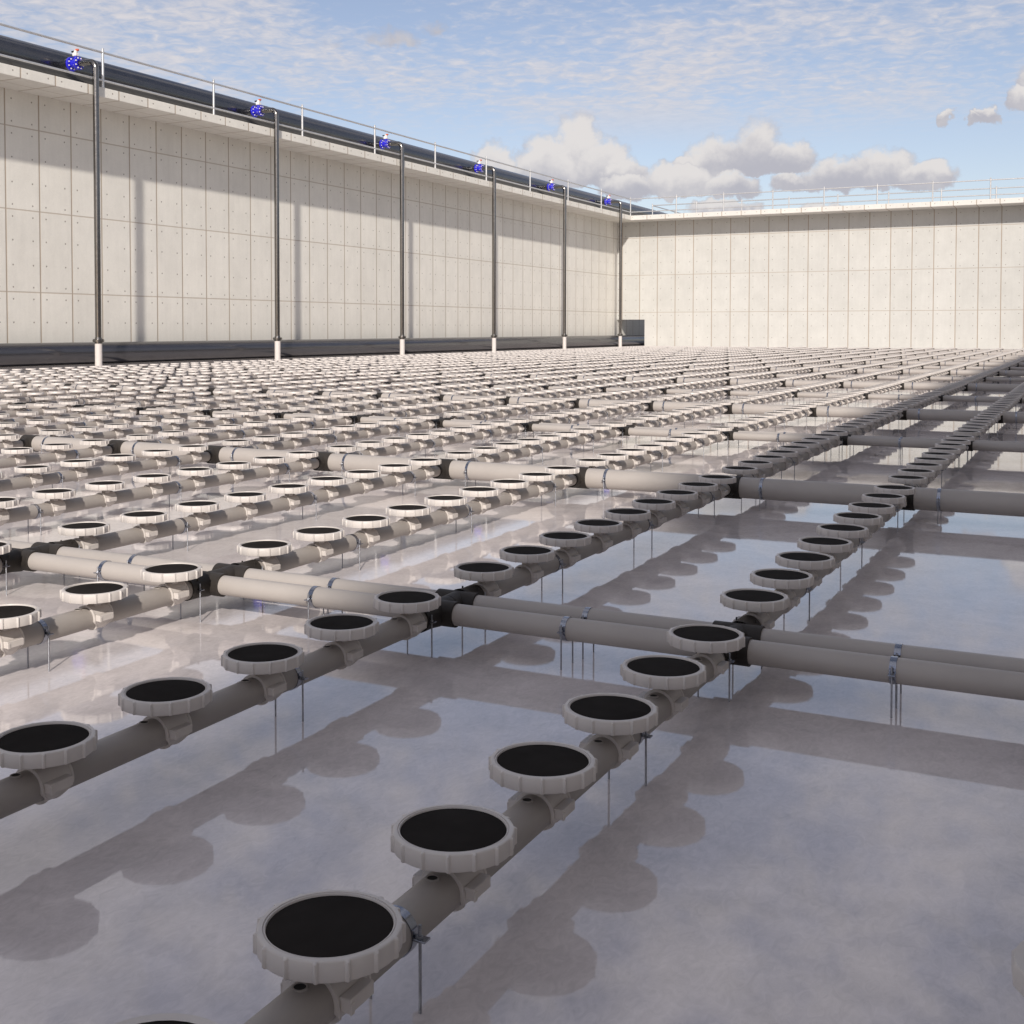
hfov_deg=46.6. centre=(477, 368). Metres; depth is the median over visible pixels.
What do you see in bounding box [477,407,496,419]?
disc diffuser
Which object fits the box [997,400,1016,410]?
disc diffuser
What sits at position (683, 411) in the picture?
disc diffuser
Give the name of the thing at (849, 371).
lateral pipe
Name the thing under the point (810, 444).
disc diffuser
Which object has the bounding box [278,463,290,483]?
pipe support
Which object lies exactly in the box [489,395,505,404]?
disc diffuser
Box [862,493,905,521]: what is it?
disc diffuser
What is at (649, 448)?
disc diffuser
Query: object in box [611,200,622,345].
drop pipe
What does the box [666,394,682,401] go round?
disc diffuser
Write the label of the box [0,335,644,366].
floor pipe
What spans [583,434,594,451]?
pipe support
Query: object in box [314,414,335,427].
disc diffuser
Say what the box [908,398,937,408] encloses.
lateral pipe
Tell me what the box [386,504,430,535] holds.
disc diffuser
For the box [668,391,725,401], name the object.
lateral pipe
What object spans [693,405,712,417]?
disc diffuser
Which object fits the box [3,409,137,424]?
lateral pipe
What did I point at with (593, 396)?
disc diffuser
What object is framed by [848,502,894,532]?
disc diffuser
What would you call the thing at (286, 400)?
disc diffuser
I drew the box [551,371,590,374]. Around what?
lateral pipe
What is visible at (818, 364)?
cross pipe
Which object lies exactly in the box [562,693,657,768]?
disc diffuser
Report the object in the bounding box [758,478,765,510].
pipe support
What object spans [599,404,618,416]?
disc diffuser
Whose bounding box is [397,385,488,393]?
lateral pipe
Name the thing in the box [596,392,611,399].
disc diffuser
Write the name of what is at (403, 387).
lateral pipe
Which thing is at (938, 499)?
pipe support
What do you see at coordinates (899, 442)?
pipe support
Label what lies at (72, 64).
flanged valve
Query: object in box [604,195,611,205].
flanged valve
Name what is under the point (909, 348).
cross pipe
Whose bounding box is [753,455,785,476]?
disc diffuser
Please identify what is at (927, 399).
disc diffuser
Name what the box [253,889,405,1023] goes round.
disc diffuser
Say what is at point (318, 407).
disc diffuser
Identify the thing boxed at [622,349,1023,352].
cross pipe
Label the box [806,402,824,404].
disc diffuser
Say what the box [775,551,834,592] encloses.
disc diffuser
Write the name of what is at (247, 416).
disc diffuser
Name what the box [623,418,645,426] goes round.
disc diffuser
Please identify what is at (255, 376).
lateral pipe
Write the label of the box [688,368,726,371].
lateral pipe
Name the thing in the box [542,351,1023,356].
cross pipe
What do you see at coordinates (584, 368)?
lateral pipe
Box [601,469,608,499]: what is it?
pipe support
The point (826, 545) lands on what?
disc diffuser
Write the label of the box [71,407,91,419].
disc diffuser
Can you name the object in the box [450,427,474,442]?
disc diffuser
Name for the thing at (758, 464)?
disc diffuser
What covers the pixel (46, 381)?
lateral pipe
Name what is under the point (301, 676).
pipe support
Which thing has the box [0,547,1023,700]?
cross pipe
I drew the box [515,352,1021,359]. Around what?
cross pipe
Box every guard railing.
[0,23,630,215]
[631,178,1023,213]
[652,186,1023,214]
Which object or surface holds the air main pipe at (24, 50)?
on the concrete wall at (187, 221)
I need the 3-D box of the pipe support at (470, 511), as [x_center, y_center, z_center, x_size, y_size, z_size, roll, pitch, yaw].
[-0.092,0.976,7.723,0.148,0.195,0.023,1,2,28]
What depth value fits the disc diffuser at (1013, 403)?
17.33 m
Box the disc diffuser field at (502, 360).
[0,346,1023,1023]
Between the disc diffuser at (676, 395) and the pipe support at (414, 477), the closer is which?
the pipe support at (414, 477)
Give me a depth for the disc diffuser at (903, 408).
16.14 m
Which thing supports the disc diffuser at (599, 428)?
attached to the lateral pipe at (525, 451)
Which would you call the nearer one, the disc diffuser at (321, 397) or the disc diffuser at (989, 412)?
the disc diffuser at (989, 412)
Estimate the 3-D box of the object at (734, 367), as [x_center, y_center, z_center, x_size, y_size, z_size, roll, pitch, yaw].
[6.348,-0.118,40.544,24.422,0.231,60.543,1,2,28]
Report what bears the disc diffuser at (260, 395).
attached to the lateral pipe at (214, 404)
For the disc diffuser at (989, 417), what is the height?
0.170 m
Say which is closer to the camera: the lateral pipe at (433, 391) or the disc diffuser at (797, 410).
the disc diffuser at (797, 410)
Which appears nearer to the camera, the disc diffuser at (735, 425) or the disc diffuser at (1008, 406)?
the disc diffuser at (735, 425)
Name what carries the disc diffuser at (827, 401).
attached to the lateral pipe at (846, 401)
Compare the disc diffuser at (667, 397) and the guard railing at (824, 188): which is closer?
the disc diffuser at (667, 397)
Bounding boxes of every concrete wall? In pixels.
[0,63,644,342]
[617,197,1023,347]
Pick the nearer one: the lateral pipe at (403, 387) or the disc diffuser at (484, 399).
the disc diffuser at (484, 399)
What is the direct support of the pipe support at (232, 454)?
on the tank floor
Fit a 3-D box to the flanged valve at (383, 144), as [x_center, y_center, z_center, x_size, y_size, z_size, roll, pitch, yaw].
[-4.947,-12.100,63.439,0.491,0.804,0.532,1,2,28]
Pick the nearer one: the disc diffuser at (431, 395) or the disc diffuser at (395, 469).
the disc diffuser at (395, 469)
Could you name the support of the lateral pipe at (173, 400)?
attached to the cross pipe at (534, 422)
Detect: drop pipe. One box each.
[77,59,103,364]
[261,107,281,358]
[388,141,405,353]
[482,166,496,350]
[554,185,566,347]
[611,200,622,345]
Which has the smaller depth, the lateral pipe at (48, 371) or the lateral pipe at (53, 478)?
the lateral pipe at (53, 478)
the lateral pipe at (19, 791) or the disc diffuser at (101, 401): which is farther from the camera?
the disc diffuser at (101, 401)
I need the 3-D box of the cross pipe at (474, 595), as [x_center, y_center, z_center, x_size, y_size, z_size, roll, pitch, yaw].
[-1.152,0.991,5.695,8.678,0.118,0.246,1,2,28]
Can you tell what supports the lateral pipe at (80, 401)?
attached to the cross pipe at (534, 422)
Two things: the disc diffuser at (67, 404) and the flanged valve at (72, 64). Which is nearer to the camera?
the disc diffuser at (67, 404)
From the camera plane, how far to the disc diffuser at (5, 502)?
7.40 m
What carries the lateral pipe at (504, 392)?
attached to the cross pipe at (867, 396)
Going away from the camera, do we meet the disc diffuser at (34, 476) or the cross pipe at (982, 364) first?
the disc diffuser at (34, 476)
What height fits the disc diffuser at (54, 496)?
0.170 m
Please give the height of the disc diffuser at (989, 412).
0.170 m
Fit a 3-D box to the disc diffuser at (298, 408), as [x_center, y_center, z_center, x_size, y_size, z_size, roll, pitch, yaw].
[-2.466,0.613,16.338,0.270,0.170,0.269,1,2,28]
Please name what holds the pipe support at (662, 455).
on the tank floor
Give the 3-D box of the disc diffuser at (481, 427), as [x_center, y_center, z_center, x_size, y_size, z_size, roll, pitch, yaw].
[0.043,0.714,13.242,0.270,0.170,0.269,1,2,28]
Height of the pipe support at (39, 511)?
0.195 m
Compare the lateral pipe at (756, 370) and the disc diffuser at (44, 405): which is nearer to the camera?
the disc diffuser at (44, 405)
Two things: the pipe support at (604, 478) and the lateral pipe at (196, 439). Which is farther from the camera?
the lateral pipe at (196, 439)
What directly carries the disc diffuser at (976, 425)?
attached to the lateral pipe
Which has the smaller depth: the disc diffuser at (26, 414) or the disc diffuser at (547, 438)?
the disc diffuser at (547, 438)
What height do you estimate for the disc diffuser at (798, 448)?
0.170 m
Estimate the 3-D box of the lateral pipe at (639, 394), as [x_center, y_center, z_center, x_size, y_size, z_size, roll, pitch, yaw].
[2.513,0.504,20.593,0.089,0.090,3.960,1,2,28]
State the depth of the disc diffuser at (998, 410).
15.56 m
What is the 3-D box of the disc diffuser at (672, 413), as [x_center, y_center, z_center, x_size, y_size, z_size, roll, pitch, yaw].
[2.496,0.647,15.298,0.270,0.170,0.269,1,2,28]
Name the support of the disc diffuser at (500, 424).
attached to the lateral pipe at (407, 447)
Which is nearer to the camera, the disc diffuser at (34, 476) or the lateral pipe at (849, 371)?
the disc diffuser at (34, 476)
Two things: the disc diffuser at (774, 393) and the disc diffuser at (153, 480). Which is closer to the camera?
the disc diffuser at (153, 480)
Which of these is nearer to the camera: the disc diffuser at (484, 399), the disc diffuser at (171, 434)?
the disc diffuser at (171, 434)
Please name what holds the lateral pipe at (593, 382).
attached to the cross pipe at (537, 385)
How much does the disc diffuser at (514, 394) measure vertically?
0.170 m
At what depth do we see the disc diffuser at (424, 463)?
9.64 m
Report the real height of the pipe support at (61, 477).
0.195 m
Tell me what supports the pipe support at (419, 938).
on the tank floor
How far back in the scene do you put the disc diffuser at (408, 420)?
14.16 m
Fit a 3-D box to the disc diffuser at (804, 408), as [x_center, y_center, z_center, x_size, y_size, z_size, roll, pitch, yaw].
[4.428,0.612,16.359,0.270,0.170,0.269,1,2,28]
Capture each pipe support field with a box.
[18,348,1013,390]
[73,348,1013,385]
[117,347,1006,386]
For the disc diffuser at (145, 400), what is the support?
attached to the lateral pipe at (173, 400)
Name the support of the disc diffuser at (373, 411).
attached to the lateral pipe at (434, 410)
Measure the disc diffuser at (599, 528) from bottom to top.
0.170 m
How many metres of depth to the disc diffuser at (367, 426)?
13.35 m
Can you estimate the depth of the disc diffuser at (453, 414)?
15.14 m
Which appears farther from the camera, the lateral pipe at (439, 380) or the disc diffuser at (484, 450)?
the lateral pipe at (439, 380)
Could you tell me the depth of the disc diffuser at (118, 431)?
13.27 m
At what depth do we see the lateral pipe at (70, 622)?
4.81 m
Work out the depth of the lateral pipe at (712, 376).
29.36 m
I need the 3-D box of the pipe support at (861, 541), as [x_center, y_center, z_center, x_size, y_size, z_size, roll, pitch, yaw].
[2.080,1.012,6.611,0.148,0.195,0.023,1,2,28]
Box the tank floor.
[0,345,1023,1023]
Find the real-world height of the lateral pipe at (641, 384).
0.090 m
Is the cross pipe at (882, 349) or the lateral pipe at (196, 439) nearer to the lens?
the lateral pipe at (196, 439)
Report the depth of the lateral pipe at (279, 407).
18.26 m
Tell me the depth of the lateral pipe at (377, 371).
33.95 m
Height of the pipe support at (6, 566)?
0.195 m
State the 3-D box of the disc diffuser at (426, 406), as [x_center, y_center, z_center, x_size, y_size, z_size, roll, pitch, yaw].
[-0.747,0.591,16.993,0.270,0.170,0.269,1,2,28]
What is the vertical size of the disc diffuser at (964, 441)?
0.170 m
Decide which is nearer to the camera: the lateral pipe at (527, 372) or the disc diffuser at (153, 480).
the disc diffuser at (153, 480)
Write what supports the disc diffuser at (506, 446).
attached to the lateral pipe at (525, 451)
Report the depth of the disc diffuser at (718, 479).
8.51 m
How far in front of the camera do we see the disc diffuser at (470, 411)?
15.56 m
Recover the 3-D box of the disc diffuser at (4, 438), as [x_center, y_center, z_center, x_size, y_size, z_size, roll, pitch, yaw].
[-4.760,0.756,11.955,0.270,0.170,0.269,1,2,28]
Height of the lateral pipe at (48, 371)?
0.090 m
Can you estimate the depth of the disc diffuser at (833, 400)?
18.06 m
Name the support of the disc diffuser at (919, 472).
attached to the lateral pipe at (919, 485)
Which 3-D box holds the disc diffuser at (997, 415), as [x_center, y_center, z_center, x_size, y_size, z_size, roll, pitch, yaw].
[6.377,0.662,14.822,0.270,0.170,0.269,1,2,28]
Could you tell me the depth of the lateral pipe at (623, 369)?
34.27 m
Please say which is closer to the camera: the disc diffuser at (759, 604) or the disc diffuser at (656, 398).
the disc diffuser at (759, 604)
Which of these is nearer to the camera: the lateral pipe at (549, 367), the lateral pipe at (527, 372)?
the lateral pipe at (527, 372)
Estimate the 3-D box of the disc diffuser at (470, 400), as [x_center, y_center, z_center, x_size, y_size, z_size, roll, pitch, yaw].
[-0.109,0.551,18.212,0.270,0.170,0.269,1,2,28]
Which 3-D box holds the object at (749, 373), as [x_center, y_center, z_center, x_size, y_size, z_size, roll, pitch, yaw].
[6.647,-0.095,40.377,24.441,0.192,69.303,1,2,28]
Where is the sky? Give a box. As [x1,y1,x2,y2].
[0,0,1023,213]
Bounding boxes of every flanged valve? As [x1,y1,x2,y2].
[66,49,83,71]
[251,99,264,116]
[379,134,390,148]
[474,160,483,172]
[547,179,554,190]
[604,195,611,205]
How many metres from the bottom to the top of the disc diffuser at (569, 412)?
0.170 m
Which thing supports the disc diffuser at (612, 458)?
attached to the lateral pipe at (642, 459)
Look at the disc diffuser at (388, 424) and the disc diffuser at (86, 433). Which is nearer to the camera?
the disc diffuser at (86, 433)
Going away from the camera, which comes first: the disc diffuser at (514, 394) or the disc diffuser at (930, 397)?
the disc diffuser at (930, 397)
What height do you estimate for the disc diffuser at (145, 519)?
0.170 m
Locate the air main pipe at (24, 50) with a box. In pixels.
[0,35,666,215]
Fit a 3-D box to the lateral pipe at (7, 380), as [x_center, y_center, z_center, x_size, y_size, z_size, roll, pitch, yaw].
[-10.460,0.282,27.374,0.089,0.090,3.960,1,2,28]
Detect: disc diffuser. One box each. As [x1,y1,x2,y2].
[0,399,19,409]
[0,413,9,421]
[0,422,19,433]
[0,434,19,447]
[0,497,19,525]
[0,541,11,554]
[0,604,41,657]
[0,721,97,804]
[1,447,32,465]
[4,393,21,398]
[8,404,27,416]
[14,465,50,488]
[16,411,38,424]
[26,419,50,434]
[32,488,75,516]
[34,403,53,414]
[35,397,53,402]
[39,429,65,436]
[42,443,72,462]
[44,409,65,422]
[57,417,80,431]
[58,395,75,400]
[58,521,109,549]
[59,401,77,412]
[60,459,94,481]
[60,581,128,629]
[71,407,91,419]
[73,426,98,438]
[80,394,96,403]
[80,439,108,457]
[85,480,125,506]
[86,414,108,428]
[93,399,110,404]
[97,405,116,417]
[101,392,117,402]
[103,454,135,475]
[104,423,128,438]
[113,412,134,423]
[115,397,132,403]
[118,677,212,748]
[120,510,167,542]
[121,403,139,413]
[126,434,153,441]
[133,473,170,498]
[134,420,157,433]
[136,396,153,406]
[139,410,160,420]
[140,562,202,606]
[142,449,172,469]
[154,401,172,407]
[157,394,173,404]
[158,430,184,443]
[161,418,184,429]
[164,408,184,417]
[175,399,193,407]
[175,500,219,530]
[176,393,192,398]
[177,467,212,490]
[178,444,207,464]
[187,406,206,414]
[188,415,209,426]
[188,427,213,443]
[196,398,213,408]
[213,413,233,423]
[216,396,232,407]
[216,461,250,483]
[217,424,240,438]
[219,403,237,409]
[221,642,304,704]
[222,439,250,447]
[224,491,266,520]
[234,395,251,405]
[236,411,256,421]
[237,539,291,570]
[240,402,258,410]
[243,421,266,435]
[252,393,268,403]
[252,435,279,449]
[253,456,285,477]
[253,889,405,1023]
[258,409,278,418]
[259,400,277,408]
[268,419,290,433]
[268,483,308,510]
[270,392,285,402]
[278,398,295,409]
[280,432,306,449]
[287,451,317,471]
[289,406,308,412]
[292,416,313,430]
[293,526,343,562]
[296,397,313,405]
[304,613,378,669]
[307,428,332,445]
[308,404,327,413]
[308,476,346,501]
[314,395,330,403]
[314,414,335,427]
[327,402,345,411]
[328,445,356,453]
[330,394,346,401]
[332,425,356,441]
[335,412,355,424]
[342,514,389,548]
[345,401,363,411]
[345,469,380,493]
[346,393,361,400]
[355,422,378,437]
[356,441,383,455]
[362,399,379,408]
[364,409,383,415]
[373,589,440,639]
[377,420,399,434]
[378,463,411,486]
[379,397,395,406]
[382,407,401,416]
[382,437,408,454]
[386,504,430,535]
[391,804,516,911]
[394,396,410,404]
[398,417,419,431]
[400,405,418,416]
[406,433,432,450]
[408,458,440,479]
[409,395,425,402]
[416,403,434,414]
[417,415,438,428]
[423,393,439,401]
[424,495,466,524]
[429,430,453,446]
[432,401,450,412]
[444,411,464,418]
[445,451,475,460]
[448,400,465,410]
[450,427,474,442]
[454,561,513,596]
[459,486,498,514]
[461,409,480,419]
[462,398,479,408]
[470,424,493,439]
[470,446,499,461]
[476,396,492,406]
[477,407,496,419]
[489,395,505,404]
[489,421,511,436]
[489,741,596,830]
[490,479,528,505]
[492,405,511,417]
[493,442,521,461]
[499,545,554,585]
[506,393,522,396]
[506,418,528,432]
[507,404,525,415]
[514,438,541,456]
[519,472,554,496]
[521,402,539,413]
[530,415,551,422]
[534,400,551,411]
[534,434,560,452]
[539,531,591,568]
[544,466,579,489]
[545,412,566,422]
[547,399,564,409]
[553,431,578,448]
[559,397,575,407]
[560,410,580,423]
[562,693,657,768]
[571,428,595,444]
[574,395,590,398]
[574,408,593,420]
[574,519,622,553]
[575,458,608,468]
[585,394,601,398]
[587,406,606,418]
[587,425,611,440]
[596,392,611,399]
[596,453,627,469]
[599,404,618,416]
[602,422,625,437]
[604,508,650,540]
[611,403,629,414]
[616,448,646,468]
[620,655,705,720]
[622,401,640,412]
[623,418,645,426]
[632,498,675,528]
[633,399,650,410]
[634,444,663,463]
[636,416,658,426]
[647,397,663,400]
[649,413,670,426]
[651,440,678,458]
[656,489,697,517]
[657,396,673,400]
[661,411,681,424]
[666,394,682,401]
[666,436,693,453]
[667,624,744,682]
[672,409,692,421]
[675,393,690,401]
[678,482,717,508]
[681,432,706,449]
[683,407,702,419]
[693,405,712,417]
[694,429,719,445]
[698,474,735,499]
[703,403,721,415]
[707,426,731,441]
[712,401,730,413]
[720,588,789,628]
[722,466,757,476]
[724,399,741,402]
[724,422,747,430]
[732,398,749,403]
[735,419,758,430]
[738,460,772,477]
[740,396,757,403]
[745,416,767,430]
[748,395,764,403]
[750,568,813,613]
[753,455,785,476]
[755,393,771,403]
[755,414,776,428]
[763,392,778,402]
[764,412,785,425]
[766,450,798,470]
[773,410,793,422]
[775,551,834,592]
[779,445,809,465]
[781,408,801,420]
[789,406,808,418]
[791,441,820,460]
[797,404,815,415]
[797,536,852,574]
[801,437,829,455]
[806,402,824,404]
[812,434,839,451]
[813,400,831,405]
[816,523,868,558]
[819,398,837,405]
[821,430,847,447]
[825,397,842,405]
[831,395,848,406]
[833,512,882,544]
[834,426,859,433]
[837,394,853,404]
[842,393,858,402]
[842,423,866,434]
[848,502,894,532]
[849,420,873,434]
[856,417,879,432]
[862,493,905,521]
[863,415,885,429]
[870,413,891,426]
[874,485,915,511]
[876,411,897,423]
[881,408,902,421]
[887,406,907,419]
[888,475,927,485]
[894,404,913,407]
[897,468,935,487]
[899,402,917,408]
[903,401,922,408]
[906,462,942,484]
[908,399,926,408]
[912,397,929,408]
[914,457,948,477]
[916,396,933,406]
[920,395,937,405]
[922,452,954,471]
[923,393,940,403]
[928,447,960,465]
[935,443,965,460]
[941,439,970,454]
[946,435,974,451]
[953,430,980,435]
[958,427,984,439]
[962,424,987,436]
[966,421,991,434]
[970,418,994,430]
[974,416,997,428]
[977,414,1000,427]
[980,411,1002,422]
[983,409,1005,419]
[987,407,1008,409]
[990,405,1010,407]
[993,403,1012,410]
[995,401,1014,410]
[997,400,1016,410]
[1000,398,1018,406]
[1004,395,1021,403]
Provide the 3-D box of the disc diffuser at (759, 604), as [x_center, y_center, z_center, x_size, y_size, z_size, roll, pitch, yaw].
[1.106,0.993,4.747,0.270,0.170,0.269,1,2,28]
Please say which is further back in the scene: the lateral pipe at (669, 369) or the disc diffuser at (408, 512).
the lateral pipe at (669, 369)
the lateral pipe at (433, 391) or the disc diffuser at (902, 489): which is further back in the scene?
the lateral pipe at (433, 391)
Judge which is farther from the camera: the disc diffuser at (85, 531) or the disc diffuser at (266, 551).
the disc diffuser at (85, 531)
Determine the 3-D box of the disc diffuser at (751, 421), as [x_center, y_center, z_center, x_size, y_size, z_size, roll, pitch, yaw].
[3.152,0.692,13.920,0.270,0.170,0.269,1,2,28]
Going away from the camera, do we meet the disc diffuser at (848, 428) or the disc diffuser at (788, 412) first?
the disc diffuser at (848, 428)
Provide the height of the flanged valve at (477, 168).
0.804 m
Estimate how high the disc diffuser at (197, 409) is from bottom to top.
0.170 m
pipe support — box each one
[0,558,9,594]
[27,619,53,671]
[28,504,43,534]
[41,436,50,453]
[52,472,64,487]
[93,560,115,581]
[127,554,144,590]
[131,442,145,459]
[169,481,181,506]
[172,518,190,550]
[174,456,181,477]
[180,584,204,621]
[231,447,239,460]
[275,667,308,721]
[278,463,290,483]
[302,491,317,519]
[304,586,323,619]
[327,434,336,452]
[327,577,342,613]
[341,454,353,478]
[342,534,362,569]
[369,905,429,1013]
[402,471,417,494]
[407,614,436,657]
[456,503,473,533]
[464,461,475,486]
[537,444,543,464]
[541,480,557,505]
[541,554,566,593]
[557,616,572,669]
[581,607,593,658]
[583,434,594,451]
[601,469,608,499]
[608,731,652,785]
[633,519,654,548]
[650,450,663,470]
[697,653,734,701]
[698,492,716,518]
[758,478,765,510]
[781,457,796,478]
[783,587,813,620]
[858,538,864,567]
[879,504,900,531]
[888,656,897,717]
[894,643,902,695]
[898,438,900,456]
[936,488,941,523]
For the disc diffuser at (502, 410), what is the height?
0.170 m
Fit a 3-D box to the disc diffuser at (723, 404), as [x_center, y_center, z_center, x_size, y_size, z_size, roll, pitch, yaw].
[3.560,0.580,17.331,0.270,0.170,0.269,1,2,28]
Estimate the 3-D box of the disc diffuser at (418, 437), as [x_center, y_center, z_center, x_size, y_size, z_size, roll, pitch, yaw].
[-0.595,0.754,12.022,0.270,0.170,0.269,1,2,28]
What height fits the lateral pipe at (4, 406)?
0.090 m
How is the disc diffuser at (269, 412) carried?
attached to the lateral pipe at (157, 429)
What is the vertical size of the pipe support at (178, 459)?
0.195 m
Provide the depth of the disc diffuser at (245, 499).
7.61 m
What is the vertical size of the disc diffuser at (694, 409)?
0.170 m
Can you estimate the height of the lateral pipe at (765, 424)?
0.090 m
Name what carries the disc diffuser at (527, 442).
attached to the lateral pipe at (525, 451)
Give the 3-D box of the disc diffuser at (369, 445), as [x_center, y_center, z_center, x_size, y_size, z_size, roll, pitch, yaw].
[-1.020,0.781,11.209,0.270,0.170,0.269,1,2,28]
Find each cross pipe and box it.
[0,382,1023,423]
[0,402,1023,452]
[0,435,1023,516]
[0,539,1023,672]
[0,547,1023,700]
[10,373,1023,403]
[12,401,1023,443]
[27,373,1023,397]
[108,366,1019,391]
[210,364,1023,381]
[273,364,1000,377]
[294,360,1023,376]
[363,358,1023,369]
[374,358,978,369]
[411,355,1023,366]
[467,354,1013,361]
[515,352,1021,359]
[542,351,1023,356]
[593,349,1023,354]
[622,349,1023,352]
[641,347,1023,351]
[711,347,1016,349]
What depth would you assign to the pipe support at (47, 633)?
4.60 m
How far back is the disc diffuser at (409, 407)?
16.54 m
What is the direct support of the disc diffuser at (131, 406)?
attached to the lateral pipe at (21, 421)
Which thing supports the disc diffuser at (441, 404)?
attached to the lateral pipe at (434, 410)
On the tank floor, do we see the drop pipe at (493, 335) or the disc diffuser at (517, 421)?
the drop pipe at (493, 335)
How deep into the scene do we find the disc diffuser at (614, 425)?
13.43 m
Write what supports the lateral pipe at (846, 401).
attached to the cross pipe at (908, 414)
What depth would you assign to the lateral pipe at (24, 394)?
21.70 m
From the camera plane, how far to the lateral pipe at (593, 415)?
16.13 m
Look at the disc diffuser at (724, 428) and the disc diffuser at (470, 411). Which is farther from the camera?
the disc diffuser at (470, 411)
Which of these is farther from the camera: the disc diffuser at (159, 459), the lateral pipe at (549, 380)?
the lateral pipe at (549, 380)
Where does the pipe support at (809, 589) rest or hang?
on the tank floor
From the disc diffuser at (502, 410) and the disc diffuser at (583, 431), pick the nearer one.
the disc diffuser at (583, 431)
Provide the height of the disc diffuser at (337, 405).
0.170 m
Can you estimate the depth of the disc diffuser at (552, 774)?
2.89 m
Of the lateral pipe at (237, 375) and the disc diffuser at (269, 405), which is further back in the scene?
the lateral pipe at (237, 375)
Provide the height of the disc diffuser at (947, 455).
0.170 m
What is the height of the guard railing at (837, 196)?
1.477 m
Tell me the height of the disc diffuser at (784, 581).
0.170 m
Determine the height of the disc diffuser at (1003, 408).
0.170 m
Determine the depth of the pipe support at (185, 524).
7.09 m
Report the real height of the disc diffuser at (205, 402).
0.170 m
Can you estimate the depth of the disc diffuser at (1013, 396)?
19.00 m
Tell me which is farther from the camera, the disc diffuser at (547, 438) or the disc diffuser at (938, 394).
the disc diffuser at (938, 394)
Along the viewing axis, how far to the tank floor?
3.47 m
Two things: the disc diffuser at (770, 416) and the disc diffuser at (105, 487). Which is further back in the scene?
the disc diffuser at (770, 416)
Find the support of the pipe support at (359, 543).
on the tank floor
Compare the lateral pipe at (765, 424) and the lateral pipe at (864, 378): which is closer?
the lateral pipe at (765, 424)
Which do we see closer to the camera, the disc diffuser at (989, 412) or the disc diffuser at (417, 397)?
the disc diffuser at (989, 412)
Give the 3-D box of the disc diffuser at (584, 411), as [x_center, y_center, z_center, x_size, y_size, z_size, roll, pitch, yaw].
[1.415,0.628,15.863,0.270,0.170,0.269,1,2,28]
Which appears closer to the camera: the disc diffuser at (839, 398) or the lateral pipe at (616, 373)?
the disc diffuser at (839, 398)
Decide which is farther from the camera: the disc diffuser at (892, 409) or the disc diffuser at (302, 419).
the disc diffuser at (892, 409)
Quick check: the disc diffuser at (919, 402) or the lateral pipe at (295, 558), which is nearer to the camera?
the lateral pipe at (295, 558)
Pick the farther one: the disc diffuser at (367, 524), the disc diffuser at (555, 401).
the disc diffuser at (555, 401)
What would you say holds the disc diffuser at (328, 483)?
attached to the lateral pipe at (116, 539)
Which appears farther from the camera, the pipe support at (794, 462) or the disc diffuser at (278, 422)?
the disc diffuser at (278, 422)
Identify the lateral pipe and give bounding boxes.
[0,375,53,378]
[0,377,89,381]
[0,386,64,393]
[0,387,110,398]
[0,389,158,401]
[0,404,15,410]
[0,406,73,417]
[0,411,203,434]
[0,440,22,450]
[0,446,111,468]
[0,452,210,491]
[0,581,192,654]
[0,612,427,818]
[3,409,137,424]
[5,458,318,523]
[6,368,104,372]
[21,377,126,382]
[42,369,142,373]
[42,390,208,403]
[58,414,275,438]
[63,378,165,384]
[75,466,440,550]
[77,370,175,374]
[92,379,201,385]
[99,392,260,406]
[115,370,208,375]
[146,417,351,444]
[154,371,238,376]
[162,380,244,386]
[168,394,316,407]
[193,381,291,388]
[209,372,279,377]
[224,372,317,378]
[227,395,376,410]
[235,382,337,389]
[242,422,434,449]
[244,653,724,1023]
[257,474,576,571]
[261,374,356,379]
[294,383,385,390]
[297,397,438,413]
[309,374,396,380]
[342,384,435,392]
[348,425,523,455]
[354,375,437,381]
[357,368,398,371]
[372,399,504,416]
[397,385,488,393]
[401,375,481,382]
[452,376,526,383]
[453,402,574,419]
[465,387,543,395]
[466,429,620,462]
[468,370,511,373]
[478,484,729,596]
[502,377,573,384]
[507,370,551,374]
[528,365,572,369]
[529,388,600,397]
[545,404,648,423]
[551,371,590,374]
[556,378,622,385]
[561,366,609,369]
[593,372,633,375]
[597,390,659,399]
[597,434,725,469]
[602,366,647,370]
[612,379,673,387]
[638,406,727,426]
[639,373,678,376]
[649,367,686,370]
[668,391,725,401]
[672,381,726,388]
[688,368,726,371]
[688,373,723,377]
[732,368,767,372]
[734,382,782,390]
[738,504,899,624]
[739,393,790,403]
[740,374,771,378]
[740,409,811,430]
[744,439,837,477]
[779,369,810,373]
[793,375,821,379]
[800,383,840,391]
[821,395,862,405]
[828,370,854,374]
[849,412,901,434]
[850,376,872,380]
[869,384,900,393]
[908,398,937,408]
[911,449,963,486]
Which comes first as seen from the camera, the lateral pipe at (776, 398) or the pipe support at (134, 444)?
the pipe support at (134, 444)
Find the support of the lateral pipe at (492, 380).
attached to the cross pipe at (537, 385)
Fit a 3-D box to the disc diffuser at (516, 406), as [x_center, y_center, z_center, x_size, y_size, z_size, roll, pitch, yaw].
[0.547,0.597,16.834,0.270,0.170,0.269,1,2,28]
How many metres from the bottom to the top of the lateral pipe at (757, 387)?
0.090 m
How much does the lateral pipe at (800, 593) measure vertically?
0.091 m
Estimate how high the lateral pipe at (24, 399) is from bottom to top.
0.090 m
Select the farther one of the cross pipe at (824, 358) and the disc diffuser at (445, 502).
the cross pipe at (824, 358)
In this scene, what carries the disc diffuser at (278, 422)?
attached to the lateral pipe at (196, 439)
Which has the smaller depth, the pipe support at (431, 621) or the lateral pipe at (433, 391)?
the pipe support at (431, 621)

